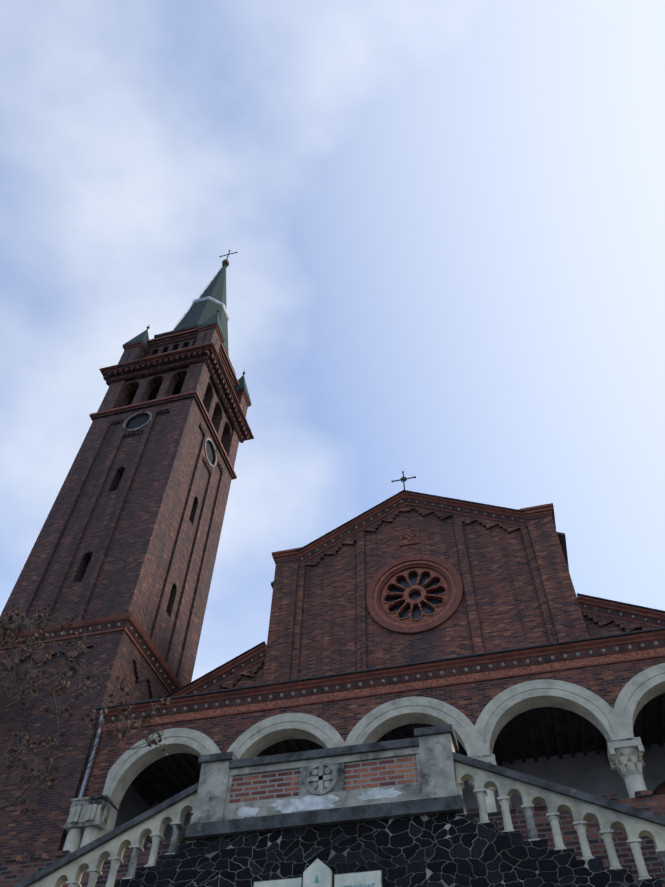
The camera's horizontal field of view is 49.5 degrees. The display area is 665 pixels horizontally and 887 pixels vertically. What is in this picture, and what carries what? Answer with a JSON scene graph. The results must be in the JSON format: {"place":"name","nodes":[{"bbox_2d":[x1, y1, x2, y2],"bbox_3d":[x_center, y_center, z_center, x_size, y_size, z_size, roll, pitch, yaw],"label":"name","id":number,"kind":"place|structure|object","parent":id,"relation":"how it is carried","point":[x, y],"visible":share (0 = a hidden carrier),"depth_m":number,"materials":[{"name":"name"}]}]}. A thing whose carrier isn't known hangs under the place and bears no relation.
{"place":"outdoors","nodes":[
{"label":"outdoors","id":0,"kind":"place"},
{"bbox_2d":[0,0,664,681],"label":"sky","id":1,"kind":"structure","parent":0,"point":[444,220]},
{"bbox_2d":[164,471,664,842],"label":"church","id":2,"kind":"structure","parent":0,"point":[404,576],"depth_m":27.20,"materials":[{"name":"red brick"}]},
{"bbox_2d":[61,627,664,852],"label":"portico","id":3,"kind":"structure","parent":2,"relation":"attached to","point":[586,715],"depth_m":20.41,"materials":[{"name":"beige stone"}]},
{"bbox_2d":[63,710,103,848],"bbox_3d":[-7.185,10.488,19.765,0.142,6.794,0.397,0,-52,1],"label":"drain pipe","id":4,"kind":"object","parent":3,"relation":"on","point":[91,762],"visible":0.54,"depth_m":21.31,"materials":[{"name":"metal"}]},
{"bbox_3d":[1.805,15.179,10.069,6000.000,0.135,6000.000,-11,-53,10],"label":"ground","id":5,"kind":"structure","parent":0,"visible":0},
{"bbox_2d":[0,598,170,828],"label":"tree","id":6,"kind":"object","parent":5,"relation":"on","point":[26,646],"visible":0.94,"depth_m":18.86,"materials":[{"name":"brown plant"}]},
{"bbox_2d":[0,250,253,861],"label":"tower","id":7,"kind":"structure","parent":5,"relation":"on","point":[120,561],"depth_m":30.26,"materials":[{"name":"brick"}]},
{"bbox_2d":[0,724,664,886],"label":"stair wall","id":8,"kind":"structure","parent":5,"relation":"on","point":[391,813],"depth_m":10.10,"materials":[{"name":"stone"}]},
{"bbox_2d":[340,883,374,886],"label":"lettering","id":9,"kind":"object","parent":8,"relation":"attached to","point":[359,885],"visible":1,"depth_m":9.31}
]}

